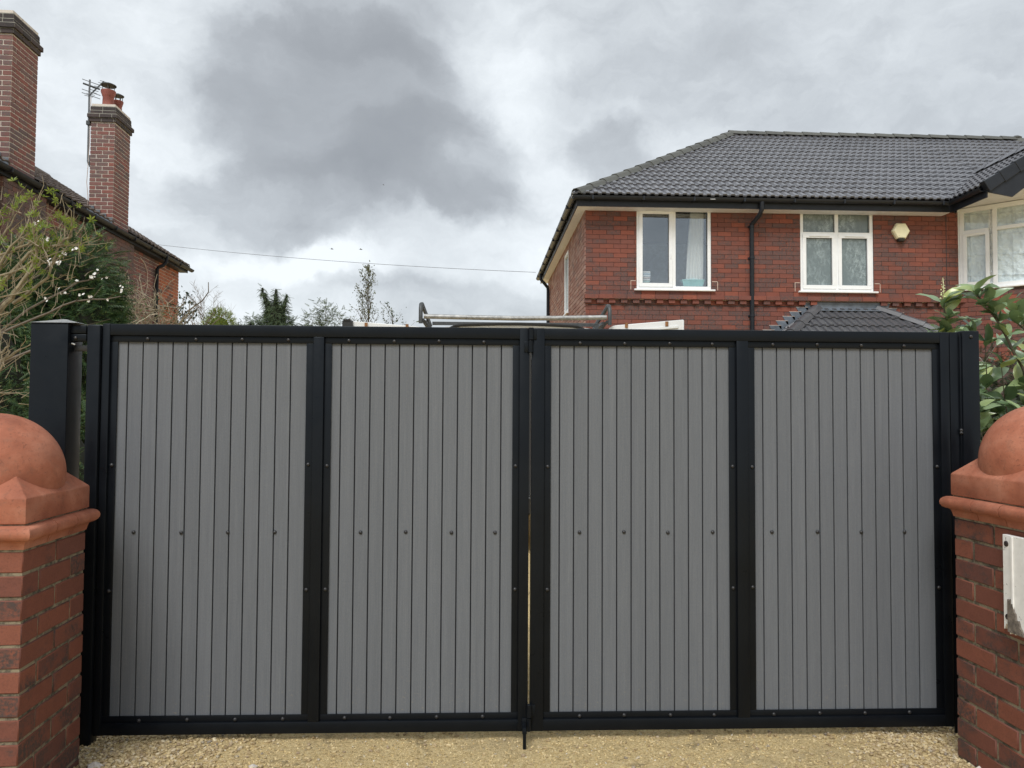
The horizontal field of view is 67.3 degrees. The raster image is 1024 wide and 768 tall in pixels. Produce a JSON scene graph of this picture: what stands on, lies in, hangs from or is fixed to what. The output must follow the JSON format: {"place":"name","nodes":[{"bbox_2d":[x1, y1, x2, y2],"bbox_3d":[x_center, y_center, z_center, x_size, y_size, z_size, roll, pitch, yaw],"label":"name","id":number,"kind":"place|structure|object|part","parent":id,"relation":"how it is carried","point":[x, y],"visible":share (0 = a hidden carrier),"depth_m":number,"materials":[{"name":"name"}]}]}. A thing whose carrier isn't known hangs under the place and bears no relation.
{"place":"outdoors","nodes":[
{"label":"outdoors","id":0,"kind":"place"},
{"bbox_2d":[0,10,193,323],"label":"brick house","id":1,"kind":"structure","parent":0,"point":[21,51],"depth_m":14.54,"materials":[{"name":"red brick"}]},
{"bbox_2d":[82,79,104,204],"bbox_3d":[-8.271,-4.818,15.276,0.316,2.674,0.515,-1,-2,23],"label":"tv aerial","id":2,"kind":"object","parent":1,"relation":"attached to","point":[89,94],"visible":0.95,"depth_m":15.16,"materials":[{"name":"metal"}]},
{"bbox_2d":[160,282,226,324],"bbox_3d":[-4.357,0.218,10.282,0.854,3.132,0.827,2,-2,-32],"label":"bare shrub","id":3,"kind":"object","parent":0,"point":[194,311],"visible":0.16,"depth_m":10.20,"materials":[{"name":"brown plant"}]},
{"bbox_2d":[336,307,349,325],"bbox_3d":[-3.498,0.180,15.445,0.952,3.594,0.837,2,-3,-38],"label":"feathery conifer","id":4,"kind":"object","parent":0,"point":[340,317],"visible":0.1,"depth_m":15.56,"materials":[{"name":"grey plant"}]},
{"bbox_2d":[0,0,1023,326],"label":"sky","id":5,"kind":"structure","parent":0,"point":[272,128],"materials":[{"name":"grey"}]},
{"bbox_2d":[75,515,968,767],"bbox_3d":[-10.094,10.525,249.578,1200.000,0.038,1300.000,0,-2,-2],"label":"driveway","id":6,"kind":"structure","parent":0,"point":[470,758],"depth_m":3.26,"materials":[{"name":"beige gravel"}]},
{"bbox_2d":[0,263,85,481],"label":"bush","id":7,"kind":"object","parent":6,"relation":"on","point":[13,380],"visible":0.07,"depth_m":5.76,"materials":[{"name":"green plant"}]},
{"bbox_2d":[0,413,99,767],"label":"brick pier","id":8,"kind":"structure","parent":6,"relation":"on","point":[47,516],"depth_m":2.82,"materials":[{"name":"brick"}]},
{"bbox_2d":[0,176,111,407],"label":"bare shrub","id":9,"kind":"object","parent":6,"relation":"on","point":[34,262],"visible":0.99,"depth_m":4.56,"materials":[{"name":"green plant"}]},
{"bbox_2d":[0,220,122,363],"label":"blossom shrub","id":10,"kind":"object","parent":6,"relation":"on","point":[7,329],"visible":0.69,"depth_m":5.19,"materials":[{"name":"green plant"}]},
{"bbox_2d":[28,319,102,745],"bbox_3d":[-1.942,0.638,3.356,0.295,1.848,0.137,0,-2,-2],"label":"gate post","id":11,"kind":"object","parent":6,"relation":"on","point":[57,348],"visible":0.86,"depth_m":3.32,"materials":[{"name":"black metal"}]},
{"bbox_2d":[93,324,532,749],"bbox_3d":[-0.850,0.655,3.336,1.879,1.826,0.142,0,-2,-2],"label":"gate leaf","id":12,"kind":"object","parent":11,"relation":"attached to","point":[312,529],"visible":1,"depth_m":3.38,"materials":[{"name":"black paint"}]},
{"bbox_2d":[0,215,140,444],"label":"flowering shrub","id":13,"kind":"object","parent":6,"relation":"on","point":[90,312],"visible":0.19,"depth_m":6.70,"materials":[{"name":"green plant"}]},
{"bbox_2d":[178,279,233,324],"bbox_3d":[-11.996,-0.770,29.544,3.226,6.430,2.368,0,-2,-2],"label":"birch tree","id":14,"kind":"object","parent":6,"relation":"on","point":[193,300],"visible":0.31,"depth_m":29.50,"materials":[{"name":"white plant"}]},
{"bbox_2d":[198,305,238,324],"bbox_3d":[-5.367,0.241,14.100,1.055,3.455,0.982,0,-2,-2],"label":"golden conifer","id":15,"kind":"object","parent":6,"relation":"on","point":[215,317],"visible":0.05,"depth_m":14.05,"materials":[{"name":"green plant"}]},
{"bbox_2d":[237,284,300,325],"bbox_3d":[-5.018,-0.053,16.223,2.198,4.200,1.467,0,-2,-2],"label":"weeping cypress","id":16,"kind":"object","parent":6,"relation":"on","point":[274,310],"visible":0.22,"depth_m":16.20,"materials":[{"name":"green plant"}]},
{"bbox_2d":[290,308,322,325],"bbox_3d":[-3.959,0.221,15.237,1.045,3.492,1.119,2,-2,-33],"label":"feathery conifer","id":17,"kind":"object","parent":6,"relation":"on","point":[305,320],"visible":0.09,"depth_m":15.25,"materials":[{"name":"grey plant"}]},
{"bbox_2d":[303,297,348,325],"bbox_3d":[-3.450,0.115,14.938,1.316,3.686,2.105,-1,-2,32],"label":"feathery conifer","id":18,"kind":"object","parent":6,"relation":"on","point":[323,321],"visible":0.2,"depth_m":14.81,"materials":[{"name":"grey plant"}]},
{"bbox_2d":[349,260,380,322],"bbox_3d":[-3.300,-0.428,17.823,1.685,4.986,1.077,0,-2,-2],"label":"slender tree","id":19,"kind":"object","parent":6,"relation":"on","point":[367,298],"visible":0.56,"depth_m":17.93,"materials":[{"name":"green plant"}]},
{"bbox_2d":[380,301,418,325],"bbox_3d":[-2.867,0.057,18.142,1.127,4.043,1.418,-1,-2,31],"label":"twiggy shrub","id":20,"kind":"object","parent":6,"relation":"on","point":[382,311],"visible":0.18,"depth_m":18.07,"materials":[{"name":"grey plant"}]},
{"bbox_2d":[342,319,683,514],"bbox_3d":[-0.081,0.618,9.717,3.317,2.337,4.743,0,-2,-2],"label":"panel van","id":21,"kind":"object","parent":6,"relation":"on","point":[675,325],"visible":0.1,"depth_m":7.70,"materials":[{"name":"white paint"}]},
{"bbox_3d":[-1.202,0.286,7.550,0.800,1.785,0.061,1,-2,-16],"label":"rear door","id":22,"kind":"part","parent":21,"relation":"part of","materials":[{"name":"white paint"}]},
{"bbox_2d":[419,302,611,328],"bbox_3d":[-0.032,-0.604,9.315,1.915,0.298,3.440,0,-2,-2],"label":"roof rack","id":23,"kind":"object","parent":21,"relation":"on","point":[597,324],"visible":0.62,"depth_m":7.64,"materials":[{"name":"silver metal"}]},
{"bbox_3d":[1.291,0.271,7.584,0.800,1.785,0.061,-1,-2,22],"label":"rear door","id":24,"kind":"part","parent":21,"relation":"part of","materials":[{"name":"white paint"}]},
{"bbox_2d":[949,331,980,733],"bbox_3d":[2.054,0.680,3.501,0.130,1.842,0.094,0,-2,-2],"label":"gate post","id":25,"kind":"object","parent":6,"relation":"on","point":[964,390],"visible":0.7,"depth_m":3.49,"materials":[{"name":"black metal"}]},
{"bbox_2d":[527,327,954,730],"bbox_3d":[1.026,0.642,3.448,1.920,1.771,0.070,0,-2,-2],"label":"gate leaf","id":26,"kind":"object","parent":25,"relation":"attached to","point":[740,529],"visible":1,"depth_m":3.45,"materials":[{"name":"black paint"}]},
{"bbox_2d":[916,275,1023,440],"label":"evergreen shrub","id":27,"kind":"object","parent":6,"relation":"on","point":[994,403],"visible":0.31,"depth_m":4.25,"materials":[{"name":"green plant"}]},
{"bbox_2d":[939,406,1023,767],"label":"brick pier","id":28,"kind":"structure","parent":6,"relation":"on","point":[984,503],"depth_m":3.04,"materials":[{"name":"brick"}]},
{"bbox_2d":[1003,534,1023,637],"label":"board remnant","id":29,"kind":"object","parent":28,"relation":"attached to","point":[1013,564],"visible":1,"depth_m":2.86,"materials":[{"name":"white paint"}]},
{"bbox_2d":[979,336,1023,436],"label":"hedge","id":30,"kind":"object","parent":6,"relation":"on","point":[995,386],"visible":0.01,"depth_m":5.44,"materials":[{"name":"green plant"}]},
{"bbox_2d":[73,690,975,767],"bbox_3d":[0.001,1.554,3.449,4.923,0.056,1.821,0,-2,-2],"label":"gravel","id":31,"kind":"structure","parent":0,"point":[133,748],"depth_m":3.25,"materials":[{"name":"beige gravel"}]},
{"bbox_2d":[87,761,104,767],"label":"stone","id":32,"kind":"object","parent":31,"relation":"on","point":[95,764],"visible":0.99,"depth_m":3.06,"materials":[{"name":"grey stone"}]},
{"bbox_2d":[536,130,1023,404],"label":"brick house","id":33,"kind":"structure","parent":0,"point":[797,233],"depth_m":12.80,"materials":[{"name":"red brick"}]},
{"bbox_2d":[164,245,535,272],"bbox_3d":[-5.307,-3.656,22.151,12.554,1.580,0.010,0,-2,19],"label":"overhead wire","id":34,"kind":"object","parent":33,"relation":"attached to","point":[353,262],"visible":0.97,"depth_m":21.86,"materials":[{"name":"black metal"}]},
{"bbox_2d":[563,251,568,315],"bbox_3d":[1.103,-1.996,15.390,0.110,1.250,0.780,0,-2,-2],"label":"window","id":35,"kind":"structure","parent":33,"relation":"in","point":[566,264],"depth_m":15.65,"materials":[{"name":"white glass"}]},
{"bbox_2d":[634,211,715,291],"bbox_3d":[2.681,-2.227,12.721,1.345,1.395,0.137,0,-2,-2],"label":"window","id":36,"kind":"structure","parent":33,"relation":"in","point":[671,285],"depth_m":12.70,"materials":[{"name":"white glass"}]},
{"bbox_2d":[680,278,704,286],"bbox_3d":[3.019,-1.702,12.868,0.390,0.149,0.124,0,-2,-2],"label":"laundry basket","id":37,"kind":"object","parent":33,"relation":"on","point":[695,282],"visible":0.98,"depth_m":12.81,"materials":[{"name":"teal plastic"}]},
{"bbox_2d":[686,212,703,286],"bbox_3d":[3.053,-2.232,12.868,0.300,1.300,0.067,0,-2,-2],"label":"curtain","id":38,"kind":"object","parent":33,"relation":"hanging from","point":[694,267],"visible":0.94,"depth_m":12.87,"materials":[{"name":"white fabric"}]},
{"bbox_2d":[798,214,878,293],"bbox_3d":[5.421,-2.208,12.831,1.340,1.395,0.137,0,-2,-2],"label":"window","id":39,"kind":"structure","parent":33,"relation":"in","point":[836,251],"depth_m":12.84,"materials":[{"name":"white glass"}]},
{"bbox_2d":[891,223,909,241],"bbox_3d":[6.484,-2.528,12.828,0.301,0.307,0.124,0,-2,-2],"label":"alarm box","id":40,"kind":"object","parent":33,"relation":"attached to","point":[900,232],"visible":1,"depth_m":12.79,"materials":[{"name":"beige plastic"}]},
{"bbox_2d":[964,205,1023,282],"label":"net curtain","id":41,"kind":"object","parent":33,"relation":"hanging from","point":[1010,254],"visible":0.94,"depth_m":12.55,"materials":[{"name":"sheer white net fabric"}]}
]}

